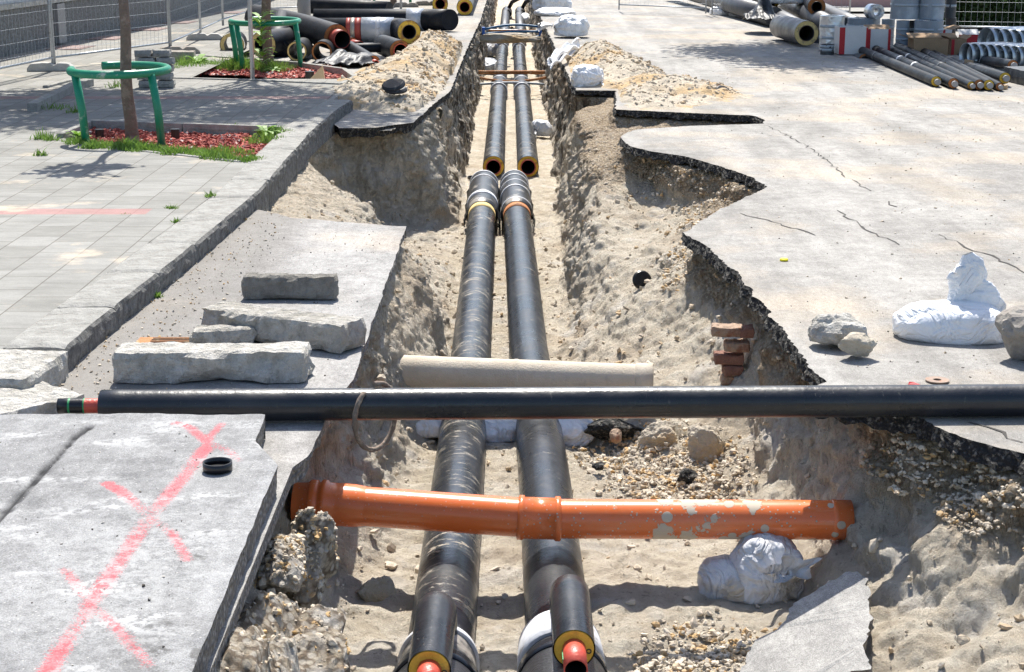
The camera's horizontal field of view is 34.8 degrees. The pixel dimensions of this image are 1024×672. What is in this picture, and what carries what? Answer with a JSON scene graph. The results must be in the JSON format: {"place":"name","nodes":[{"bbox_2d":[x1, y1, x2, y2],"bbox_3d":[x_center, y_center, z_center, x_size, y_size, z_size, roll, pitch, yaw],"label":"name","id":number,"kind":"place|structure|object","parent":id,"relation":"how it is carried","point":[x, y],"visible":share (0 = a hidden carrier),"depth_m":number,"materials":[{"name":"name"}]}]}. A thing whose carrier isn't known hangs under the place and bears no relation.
{"place":"outdoors","nodes":[
{"label":"outdoors","id":0,"kind":"place"},
{"bbox_2d":[0,0,340,348],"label":"pavement","id":1,"kind":"structure","parent":0,"point":[69,228],"depth_m":15.29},
{"bbox_2d":[27,62,75,71],"bbox_3d":[-7.142,-4.180,25.349,0.716,0.135,0.240,-2,14,-7],"label":"ballast block","id":2,"kind":"object","parent":1,"relation":"on","point":[44,66],"depth_m":25.23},
{"bbox_2d":[0,0,53,68],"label":"fence","id":3,"kind":"object","parent":2,"relation":"on","point":[51,41],"visible":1,"depth_m":24.66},
{"bbox_2d":[27,79,93,111],"bbox_3d":[-5.940,-3.103,21.468,0.220,0.254,3.244,0,14,-2],"label":"bed edging","id":4,"kind":"object","parent":1,"relation":"on","point":[57,94],"visible":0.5,"depth_m":21.04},
{"bbox_2d":[66,61,171,144],"bbox_3d":[-4.124,-2.437,17.257,1.086,0.848,1.005,0,14,0],"label":"tree guard","id":5,"kind":"object","parent":1,"relation":"on","point":[151,71],"visible":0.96,"depth_m":16.94,"materials":[{"name":"green paint"}]},
{"bbox_2d":[0,0,259,56],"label":"building","id":6,"kind":"structure","parent":1,"relation":"on","point":[139,20],"depth_m":31.61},
{"bbox_2d":[30,79,244,297],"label":"grass","id":7,"kind":"structure","parent":1,"relation":"on","point":[48,137],"depth_m":17.27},
{"bbox_2d":[89,126,266,156],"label":"mulch chips","id":8,"kind":"object","parent":1,"relation":"on","point":[223,139],"visible":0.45,"depth_m":17.57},
{"bbox_2d":[118,0,139,141],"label":"street tree","id":9,"kind":"object","parent":8,"relation":"on","point":[130,118],"visible":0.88,"depth_m":17.12,"materials":[{"name":"brown plant"}]},
{"bbox_2d":[60,124,295,162],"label":"grass","id":10,"kind":"structure","parent":8,"relation":"on","point":[125,144],"depth_m":16.50,"materials":[{"name":"plant"}]},
{"bbox_2d":[160,46,200,53],"bbox_3d":[-5.832,-5.013,28.645,0.716,0.135,0.240,-4,15,-17],"label":"ballast block","id":11,"kind":"object","parent":1,"relation":"on","point":[188,48],"depth_m":28.56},
{"bbox_2d":[50,0,170,63],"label":"fence","id":12,"kind":"object","parent":11,"relation":"on","point":[168,42],"visible":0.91,"depth_m":26.59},
{"bbox_2d":[88,120,281,136],"bbox_3d":[-3.672,-2.279,18.294,2.342,0.213,0.070,4,15,15],"label":"bed edging","id":13,"kind":"object","parent":1,"relation":"on","point":[214,129],"visible":0.43,"depth_m":18.22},
{"bbox_2d":[186,33,221,39],"bbox_3d":[-6.022,-5.872,32.038,0.716,0.135,0.240,-3,14,-11],"label":"ballast block","id":14,"kind":"object","parent":1,"relation":"on","point":[204,36],"depth_m":31.93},
{"bbox_2d":[169,0,200,45],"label":"fence","id":15,"kind":"object","parent":14,"relation":"on","point":[194,15],"visible":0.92,"depth_m":30.09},
{"bbox_2d":[0,99,352,388],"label":"kerb","id":16,"kind":"structure","parent":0,"point":[80,324],"depth_m":11.02,"materials":[{"name":"concrete"}]},
{"bbox_2d":[60,206,406,671],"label":"old road","id":17,"kind":"structure","parent":0,"point":[288,447],"depth_m":10.46,"materials":[{"name":"concrete"}]},
{"bbox_2d":[0,413,277,671],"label":"slab","id":18,"kind":"structure","parent":17,"relation":"on","point":[80,488],"depth_m":6.18,"materials":[{"name":"concrete"}]},
{"bbox_2d":[202,457,232,473],"bbox_3d":[-1.240,0.545,6.885,0.124,0.036,0.124,0,14,0],"label":"pipe plug","id":19,"kind":"object","parent":18,"relation":"on","point":[217,465],"visible":1,"depth_m":6.86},
{"bbox_2d":[58,206,318,394],"bbox_3d":[-2.005,-0.386,11.148,0.848,0.030,5.995,0,14,0],"label":"gutter grit","id":20,"kind":"object","parent":17,"relation":"on","point":[117,345],"visible":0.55,"depth_m":10.40,"materials":[{"name":"stone"}]},
{"bbox_2d":[112,341,314,383],"bbox_3d":[-1.588,0.136,8.724,1.063,0.175,0.302,0,14,-1],"label":"kerb block","id":21,"kind":"object","parent":17,"relation":"on","point":[179,362],"depth_m":8.62,"materials":[{"name":"stone"}]},
{"bbox_2d":[189,324,257,343],"bbox_3d":[-1.662,-0.008,9.435,0.389,0.105,0.189,-2,14,-8],"label":"kerb block","id":22,"kind":"object","parent":17,"relation":"on","point":[235,334],"depth_m":9.38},
{"bbox_2d":[201,301,366,353],"bbox_3d":[-1.343,-0.061,9.513,1.039,0.169,0.309,7,16,26],"label":"kerb block","id":23,"kind":"object","parent":17,"relation":"on","point":[332,333],"depth_m":9.38,"materials":[{"name":"concrete"}]},
{"bbox_2d":[241,272,338,298],"bbox_3d":[-1.433,-0.325,10.581,0.629,0.158,0.149,0,14,2],"label":"kerb block","id":24,"kind":"object","parent":17,"relation":"on","point":[254,285],"depth_m":10.52,"materials":[{"name":"concrete"}]},
{"bbox_2d":[194,0,486,137],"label":"road","id":25,"kind":"structure","parent":0,"point":[356,123],"depth_m":23.31,"materials":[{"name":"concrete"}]},
{"bbox_2d":[247,0,254,78],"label":"sign post","id":26,"kind":"object","parent":25,"relation":"on","point":[251,45],"depth_m":25.00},
{"bbox_2d":[228,16,302,68],"bbox_3d":[-4.010,-4.765,26.749,1.226,0.868,1.096,0,14,0],"label":"tree guard","id":27,"kind":"object","parent":25,"relation":"on","point":[279,21],"visible":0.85,"depth_m":26.48,"materials":[{"name":"green paint"}]},
{"bbox_2d":[174,55,356,84],"bbox_3d":[-3.822,-4.132,25.700,3.063,0.175,5.154,0,14,0],"label":"bed edging","id":28,"kind":"object","parent":25,"relation":"on","point":[347,73],"visible":0.34,"depth_m":25.05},
{"bbox_2d":[261,0,273,65],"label":"street tree","id":29,"kind":"object","parent":25,"relation":"on","point":[265,7],"visible":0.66,"depth_m":26.72,"materials":[{"name":"brown plant"}]},
{"bbox_2d":[199,61,344,78],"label":"mulch chips","id":30,"kind":"object","parent":25,"relation":"on","point":[284,75],"visible":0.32,"depth_m":25.69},
{"bbox_2d":[174,51,296,72],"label":"grass","id":31,"kind":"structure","parent":30,"relation":"on","point":[229,65],"depth_m":26.42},
{"bbox_2d":[247,11,275,63],"bbox_3d":[-4.042,-4.782,26.193,0.567,0.882,0.569,6,15,22],"label":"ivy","id":32,"kind":"object","parent":30,"relation":"on","point":[261,42],"visible":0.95,"depth_m":26.14,"materials":[{"name":"green plant"}]},
{"bbox_2d":[253,27,302,57],"bbox_3d":[-4.259,-5.359,29.817,0.490,0.490,1.304,4,15,16],"label":"pipe sleeve","id":33,"kind":"object","parent":25,"relation":"on","point":[280,36],"visible":0.34,"depth_m":29.41,"materials":[{"name":"plastic"}]},
{"bbox_2d":[287,37,312,61],"bbox_3d":[-3.757,-5.082,28.987,0.360,0.360,0.904,0,14,0],"label":"pipe sleeve","id":34,"kind":"object","parent":25,"relation":"on","point":[306,44],"visible":0.75,"depth_m":28.79,"materials":[{"name":"plastic"}]},
{"bbox_2d":[311,39,336,62],"bbox_3d":[-3.299,-5.038,28.792,0.370,0.370,0.904,0,14,0],"label":"pipe sleeve","id":35,"kind":"object","parent":25,"relation":"on","point":[316,53],"visible":0.69,"depth_m":28.53,"materials":[{"name":"plastic"}]},
{"bbox_2d":[245,5,350,49],"bbox_3d":[-3.972,-5.738,30.370,0.521,0.668,3.913,-9,16,-30],"label":"pipe","id":36,"kind":"object","parent":35,"relation":"on","point":[313,30],"visible":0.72,"depth_m":29.26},
{"bbox_2d":[313,49,385,66],"bbox_3d":[-2.713,-4.769,27.892,1.184,0.241,1.526,6,15,22],"label":"plastic film","id":37,"kind":"object","parent":25,"relation":"on","point":[341,56],"visible":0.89,"depth_m":27.53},
{"bbox_2d":[320,17,420,43],"bbox_3d":[-2.962,-6.202,33.191,2.267,0.504,1.106,0,14,0],"label":"pipe run","id":38,"kind":"object","parent":25,"relation":"on","point":[370,29],"visible":0.77,"depth_m":33.25,"materials":[{"name":"metal"}]},
{"bbox_2d":[356,35,408,56],"bbox_3d":[-2.449,-5.126,29.121,0.992,0.370,1.508,-4,15,-16],"label":"pipe tee","id":39,"kind":"object","parent":25,"relation":"on","point":[385,45],"visible":0.62,"depth_m":29.14,"materials":[{"name":"plastic"}]},
{"bbox_2d":[313,8,458,30],"bbox_3d":[-2.834,-7.102,36.731,3.281,0.504,0.992,0,14,0],"label":"pipe run","id":40,"kind":"object","parent":25,"relation":"on","point":[437,19],"visible":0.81,"depth_m":36.74,"materials":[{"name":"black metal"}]},
{"bbox_2d":[332,31,462,130],"bbox_3d":[-2.223,-4.308,25.712,2.555,0.578,12.968,0,14,0],"label":"sand heap","id":41,"kind":"object","parent":25,"relation":"on","point":[380,107],"visible":0.5,"depth_m":23.69,"materials":[{"name":"sand"}]},
{"bbox_2d":[333,29,462,109],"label":"soil clods","id":42,"kind":"object","parent":41,"relation":"on","point":[427,73],"visible":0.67,"depth_m":24.33,"materials":[{"name":"soil"}]},
{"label":"insulated pipe","id":43,"kind":"object","parent":25,"relation":"on","visible":0},
{"bbox_2d":[310,0,392,13],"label":"insulated pipe","id":44,"kind":"object","parent":43,"relation":"on","point":[341,4],"visible":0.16,"depth_m":39.50,"materials":[{"name":"plastic"}]},
{"bbox_2d":[437,0,613,190],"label":"trench soil","id":45,"kind":"structure","parent":0,"point":[556,104],"depth_m":27.87,"materials":[{"name":"sand"}]},
{"bbox_2d":[483,28,507,176],"bbox_3d":[-0.321,-5.862,36.244,0.459,0.868,25.850,0,14,0],"label":"district heating pipe","id":46,"kind":"object","parent":45,"relation":"on","point":[494,156],"visible":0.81,"depth_m":28.35,"materials":[{"name":"plastic"}]},
{"bbox_2d":[479,33,541,43],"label":"soil bridge","id":47,"kind":"structure","parent":45,"relation":"on","point":[493,38],"depth_m":39.31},
{"bbox_2d":[510,27,538,176],"bbox_3d":[0.166,-5.862,36.244,0.472,0.868,25.850,0,14,0],"label":"district heating pipe","id":48,"kind":"object","parent":45,"relation":"on","point":[527,161],"visible":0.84,"depth_m":28.36,"materials":[{"name":"plastic"}]},
{"bbox_2d":[571,64,603,86],"bbox_3d":[1.234,-3.818,24.305,0.716,0.435,0.480,5,15,20],"label":"sandbag","id":49,"kind":"object","parent":45,"relation":"on","point":[584,75],"visible":0.91,"depth_m":24.18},
{"bbox_2d":[200,109,1023,671],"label":"trench soil","id":50,"kind":"structure","parent":0,"point":[974,585],"depth_m":9.91,"materials":[{"name":"sand"}]},
{"bbox_2d":[0,381,83,414],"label":"concrete slab","id":51,"kind":"object","parent":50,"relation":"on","point":[41,397],"depth_m":8.08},
{"bbox_2d":[217,624,306,671],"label":"concrete lump","id":52,"kind":"object","parent":50,"relation":"on","point":[233,659],"visible":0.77,"depth_m":5.73,"materials":[{"name":"concrete"}]},
{"bbox_2d":[255,533,304,593],"bbox_3d":[-0.981,0.973,6.852,0.244,0.274,0.438,0,14,0],"label":"concrete lump","id":53,"kind":"object","parent":50,"relation":"on","point":[281,584],"visible":0.62,"depth_m":6.70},
{"bbox_2d":[237,591,350,671],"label":"concrete lump","id":54,"kind":"object","parent":50,"relation":"on","point":[310,656],"visible":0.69,"depth_m":6.47,"materials":[{"name":"concrete"}]},
{"bbox_2d":[219,507,350,671],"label":"gravel","id":55,"kind":"structure","parent":54,"relation":"on","point":[299,552],"depth_m":6.74,"materials":[{"name":"gravel"}]},
{"bbox_2d":[285,511,338,609],"bbox_3d":[-0.927,1.008,7.258,0.295,0.515,0.324,0,14,0],"label":"concrete lump","id":56,"kind":"object","parent":50,"relation":"on","point":[329,565],"visible":0.48,"depth_m":7.17,"materials":[{"name":"concrete"}]},
{"bbox_2d":[355,575,395,602],"bbox_3d":[-0.698,1.311,8.307,0.190,0.191,0.188,-7,16,-25],"label":"soil lump","id":57,"kind":"object","parent":50,"relation":"on","point":[377,589],"visible":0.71,"depth_m":8.26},
{"bbox_2d":[415,420,441,437],"bbox_3d":[-0.509,0.601,11.211,0.402,0.129,0.317,0,14,0],"label":"sandbag","id":58,"kind":"object","parent":50,"relation":"on","point":[427,428],"visible":0.37,"depth_m":11.08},
{"bbox_2d":[393,170,500,671],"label":"district heating pipe","id":59,"kind":"object","parent":50,"relation":"on","point":[441,635],"visible":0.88,"depth_m":9.45,"materials":[{"name":"plastic"}]},
{"bbox_2d":[485,419,516,441],"bbox_3d":[-0.055,0.618,11.201,0.396,0.142,0.326,-4,15,-17],"label":"sandbag","id":60,"kind":"object","parent":50,"relation":"on","point":[503,430],"visible":0.38,"depth_m":11.06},
{"bbox_2d":[399,355,653,387],"bbox_3d":[-0.021,0.276,11.182,1.968,0.281,0.244,1,14,3],"label":"clay pipe","id":61,"kind":"object","parent":50,"relation":"on","point":[431,372],"visible":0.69,"depth_m":11.08,"materials":[{"name":"ceramic"}]},
{"bbox_2d":[498,170,607,671],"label":"district heating pipe","id":62,"kind":"object","parent":50,"relation":"on","point":[559,633],"visible":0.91,"depth_m":9.44,"materials":[{"name":"plastic"}]},
{"bbox_2d":[291,479,854,540],"bbox_3d":[0.304,0.901,8.393,2.869,0.312,0.247,0,14,1],"label":"sewer pipe","id":63,"kind":"object","parent":50,"relation":"on","point":[522,517],"visible":0.91,"depth_m":8.31,"materials":[{"name":"orange plastic"}]},
{"bbox_2d":[558,419,594,446],"bbox_3d":[0.370,0.619,11.119,0.427,0.183,0.356,4,15,17],"label":"sandbag","id":64,"kind":"object","parent":50,"relation":"on","point":[574,434],"visible":0.34,"depth_m":10.97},
{"bbox_2d":[257,144,1023,671],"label":"soil clods","id":65,"kind":"object","parent":50,"relation":"on","point":[873,546],"visible":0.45,"depth_m":10.39,"materials":[{"name":"soil"}]},
{"bbox_2d":[638,420,677,449],"bbox_3d":[0.963,0.663,10.672,0.282,0.230,0.257,0,14,0],"label":"soil lump","id":66,"kind":"object","parent":50,"relation":"on","point":[659,433],"visible":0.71,"depth_m":10.60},
{"bbox_2d":[623,161,749,294],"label":"gravel","id":67,"kind":"structure","parent":50,"relation":"on","point":[670,253],"depth_m":15.78,"materials":[{"name":"gravel"}]},
{"bbox_2d":[687,425,725,462],"bbox_3d":[1.236,0.714,10.383,0.246,0.286,0.253,0,14,0],"label":"stone","id":68,"kind":"object","parent":50,"relation":"on","point":[705,441],"visible":0.81,"depth_m":10.31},
{"bbox_2d":[697,554,744,602],"bbox_3d":[1.117,1.226,8.356,0.344,0.201,0.309,5,15,19],"label":"sandbag","id":69,"kind":"object","parent":50,"relation":"on","point":[717,577],"visible":0.76,"depth_m":8.25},
{"bbox_2d":[720,372,733,385],"bbox_3d":[1.483,0.286,11.113,0.134,0.070,0.145,1,14,3],"label":"brick","id":70,"kind":"object","parent":50,"relation":"on","point":[725,380],"visible":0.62,"depth_m":11.05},
{"bbox_2d":[721,365,743,376],"bbox_3d":[1.496,0.220,11.072,0.148,0.071,0.149,-1,14,-2],"label":"brick","id":71,"kind":"object","parent":70,"relation":"on","point":[732,370],"visible":0.9,"depth_m":11.00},
{"bbox_2d":[713,350,743,364],"bbox_3d":[1.466,0.144,11.069,0.206,0.072,0.150,1,14,5],"label":"brick","id":72,"kind":"object","parent":71,"relation":"on","point":[722,357],"visible":0.94,"depth_m":11.01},
{"bbox_2d":[723,338,749,352],"bbox_3d":[1.514,0.060,11.020,0.179,0.071,0.151,1,14,2],"label":"brick","id":73,"kind":"object","parent":72,"relation":"on","point":[741,345],"visible":0.99,"depth_m":10.96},
{"bbox_2d":[711,323,742,336],"bbox_3d":[1.447,-0.042,11.009,0.220,0.072,0.154,2,14,8],"label":"brick","id":74,"kind":"object","parent":73,"relation":"on","point":[725,330],"visible":1,"depth_m":10.95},
{"bbox_2d":[729,533,821,604],"bbox_3d":[1.317,1.168,8.304,0.403,0.326,0.389,-5,15,-19],"label":"sandbag","id":75,"kind":"object","parent":50,"relation":"on","point":[770,568],"visible":0.95,"depth_m":8.20,"materials":[{"name":"plastic"}]},
{"bbox_2d":[740,571,873,671],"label":"asphalt plate","id":76,"kind":"object","parent":50,"relation":"on","point":[827,627],"visible":1,"depth_m":7.36,"materials":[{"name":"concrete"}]},
{"bbox_2d":[858,427,1023,550],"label":"gravel","id":77,"kind":"structure","parent":50,"relation":"on","point":[982,498],"depth_m":7.83,"materials":[{"name":"gravel"}]},
{"bbox_2d":[566,418,761,671],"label":"gravel","id":78,"kind":"structure","parent":0,"point":[683,658],"depth_m":9.91,"materials":[{"name":"gravel"}]},
{"bbox_2d":[584,419,643,439],"bbox_3d":[0.685,0.619,10.980,0.408,0.174,0.250,0,14,0],"label":"asphalt chunk","id":79,"kind":"object","parent":78,"relation":"on","point":[600,429],"visible":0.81,"depth_m":10.91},
{"bbox_2d":[538,0,1023,477],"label":"road","id":80,"kind":"structure","parent":0,"point":[730,243],"depth_m":15.13,"materials":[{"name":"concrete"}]},
{"bbox_2d":[56,384,1023,420],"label":"insulated pipe","id":81,"kind":"object","parent":80,"relation":"on","point":[614,402],"visible":0.93,"depth_m":7.93,"materials":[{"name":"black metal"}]},
{"bbox_2d":[352,381,396,451],"bbox_3d":[-0.669,0.396,8.012,0.041,0.355,0.333,10,17,34],"label":"hoop","id":82,"kind":"object","parent":81,"relation":"attached to","point":[363,446],"visible":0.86,"depth_m":7.97,"materials":[{"name":"metal"}]},
{"bbox_2d":[534,7,575,16],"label":"sandbag","id":83,"kind":"object","parent":80,"relation":"on","point":[553,11],"visible":0.86,"depth_m":42.46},
{"bbox_2d":[536,14,589,36],"bbox_3d":[1.081,-6.570,34.551,1.135,0.461,0.756,0,14,0],"label":"sandbag","id":84,"kind":"object","parent":80,"relation":"on","point":[568,25],"visible":1,"depth_m":34.33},
{"bbox_2d":[565,40,754,109],"bbox_3d":[2.545,-4.232,25.661,3.290,0.448,10.101,0,14,0],"label":"sand heap","id":85,"kind":"object","parent":80,"relation":"on","point":[679,90],"visible":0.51,"depth_m":23.09,"materials":[{"name":"sand"}]},
{"bbox_2d":[547,37,581,69],"bbox_3d":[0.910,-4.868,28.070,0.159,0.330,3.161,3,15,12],"label":"empty sack","id":86,"kind":"object","parent":85,"relation":"on","point":[567,50],"visible":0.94,"depth_m":27.92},
{"bbox_2d":[566,39,738,105],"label":"soil clods","id":87,"kind":"object","parent":85,"relation":"on","point":[660,72],"visible":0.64,"depth_m":24.13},
{"bbox_2d":[689,0,781,25],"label":"pipe","id":88,"kind":"object","parent":80,"relation":"on","point":[740,8],"visible":0.57,"depth_m":40.76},
{"bbox_2d":[770,15,818,45],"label":"pipe","id":89,"kind":"object","parent":80,"relation":"on","point":[796,30],"visible":1,"depth_m":32.30,"materials":[{"name":"plastic"}]},
{"bbox_2d":[771,4,818,42],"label":"pipe","id":90,"kind":"object","parent":80,"relation":"on","point":[783,12],"visible":0.11,"depth_m":37.02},
{"bbox_2d":[742,0,776,20],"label":"plastic film","id":91,"kind":"object","parent":90,"relation":"on","point":[762,10],"visible":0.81,"depth_m":35.63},
{"bbox_2d":[778,3,829,27],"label":"pipe","id":92,"kind":"object","parent":80,"relation":"on","point":[800,11],"visible":0.36,"depth_m":38.05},
{"bbox_2d":[819,15,844,49],"bbox_3d":[6.054,-5.744,30.969,0.474,0.646,0.474,0,14,0],"label":"foil roll","id":93,"kind":"object","parent":80,"relation":"on","point":[828,24],"visible":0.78,"depth_m":30.77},
{"bbox_2d":[808,313,867,345],"bbox_3d":[1.851,-0.029,9.367,0.302,0.210,0.280,-10,17,-35],"label":"rubble stone","id":94,"kind":"object","parent":80,"relation":"on","point":[834,329],"visible":0.77,"depth_m":9.29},
{"bbox_2d":[834,26,867,53],"bbox_3d":[6.238,-5.456,30.130,0.512,0.489,0.511,0,14,0],"label":"carton","id":95,"kind":"object","parent":80,"relation":"on","point":[850,39],"visible":0.77,"depth_m":29.89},
{"bbox_2d":[823,0,890,6],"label":"planter wall","id":96,"kind":"structure","parent":80,"relation":"on","point":[862,3],"depth_m":45.91,"materials":[{"name":"pink metal"}]},
{"bbox_2d":[838,332,878,356],"bbox_3d":[1.931,0.053,9.101,0.165,0.143,0.179,13,19,43],"label":"rubble stone","id":97,"kind":"object","parent":80,"relation":"on","point":[857,344],"visible":1,"depth_m":9.06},
{"bbox_2d":[864,25,890,50],"bbox_3d":[6.748,-5.539,30.419,0.478,0.506,0.511,0,14,0],"label":"carton","id":98,"kind":"object","parent":80,"relation":"on","point":[879,35],"visible":0.5,"depth_m":30.18,"materials":[{"name":"cardboard"}]},
{"bbox_2d":[741,125,1022,441],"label":"road crack","id":99,"kind":"object","parent":80,"relation":"on","point":[1004,433],"visible":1,"depth_m":12.74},
{"bbox_2d":[858,47,941,86],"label":"thin insulated pipe","id":100,"kind":"object","parent":80,"relation":"on","point":[917,73],"visible":0.98,"depth_m":26.22,"materials":[{"name":"plastic"}]},
{"bbox_2d":[872,45,958,88],"bbox_3d":[6.598,-4.551,27.282,0.162,0.162,7.277,1,14,2],"label":"thin insulated pipe","id":101,"kind":"object","parent":80,"relation":"on","point":[950,81],"visible":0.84,"depth_m":25.93,"materials":[{"name":"plastic"}]},
{"bbox_2d":[897,33,948,55],"bbox_3d":[7.444,-5.326,29.823,0.857,0.387,0.645,0,14,0],"label":"carton","id":102,"kind":"object","parent":80,"relation":"on","point":[919,42],"visible":0.66,"depth_m":29.52,"materials":[{"name":"cardboard"}]},
{"bbox_2d":[914,19,943,34],"bbox_3d":[7.848,-5.660,30.820,0.546,0.583,0.546,0,14,0],"label":"foil roll","id":103,"kind":"object","parent":102,"relation":"on","point":[927,26],"visible":0.56,"depth_m":30.57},
{"bbox_2d":[918,0,944,19],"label":"foil roll","id":104,"kind":"object","parent":103,"relation":"on","point":[931,9],"visible":1,"depth_m":30.87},
{"bbox_2d":[890,45,975,89],"bbox_3d":[6.882,-4.529,27.262,0.130,0.130,7.533,1,14,3],"label":"thin insulated pipe","id":105,"kind":"object","parent":80,"relation":"on","point":[966,83],"visible":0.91,"depth_m":26.10,"materials":[{"name":"plastic"}]},
{"bbox_2d":[893,42,983,89],"bbox_3d":[7.035,-4.551,27.282,0.162,0.162,7.690,1,14,4],"label":"thin insulated pipe","id":106,"kind":"object","parent":80,"relation":"on","point":[978,83],"visible":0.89,"depth_m":26.40,"materials":[{"name":"plastic"}]},
{"bbox_2d":[892,252,1006,344],"bbox_3d":[2.572,-0.233,9.555,0.667,0.507,0.406,3,14,12],"label":"sandbag","id":107,"kind":"object","parent":80,"relation":"on","point":[970,308],"visible":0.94,"depth_m":9.48,"materials":[{"name":"fabric"}]},
{"bbox_2d":[940,33,971,54],"bbox_3d":[8.167,-5.416,30.313,0.482,0.357,0.648,-1,14,-6],"label":"carton","id":108,"kind":"object","parent":80,"relation":"on","point":[955,42],"visible":0.77,"depth_m":30.03,"materials":[{"name":"cardboard"}]},
{"bbox_2d":[921,48,993,89],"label":"thin insulated pipe","id":109,"kind":"object","parent":80,"relation":"on","point":[988,84],"visible":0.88,"depth_m":25.71,"materials":[{"name":"plastic"}]},
{"bbox_2d":[948,56,1010,83],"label":"thin insulated pipe","id":110,"kind":"object","parent":80,"relation":"on","point":[1001,76],"visible":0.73,"depth_m":24.90,"materials":[{"name":"plastic"}]},
{"bbox_2d":[943,0,1023,27],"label":"fence","id":111,"kind":"object","parent":80,"relation":"on","point":[987,11],"visible":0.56,"depth_m":36.91,"materials":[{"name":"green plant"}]},
{"bbox_2d":[957,53,1017,68],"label":"thin insulated pipe","id":112,"kind":"object","parent":80,"relation":"on","point":[997,62],"visible":0.52,"depth_m":27.13,"materials":[{"name":"plastic"}]},
{"bbox_2d":[995,304,1023,360],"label":"rubble stone","id":113,"kind":"object","parent":80,"relation":"on","point":[1009,323],"visible":1,"depth_m":9.02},
{"bbox_2d":[895,20,909,45],"bbox_3d":[7.418,-5.712,31.070,0.251,0.560,0.252,0,14,0],"label":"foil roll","id":114,"kind":"object","parent":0,"point":[902,27],"visible":0.86,"depth_m":30.96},
{"bbox_2d":[890,0,919,19],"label":"foil roll","id":115,"kind":"object","parent":114,"relation":"on","point":[905,9],"visible":1,"depth_m":30.97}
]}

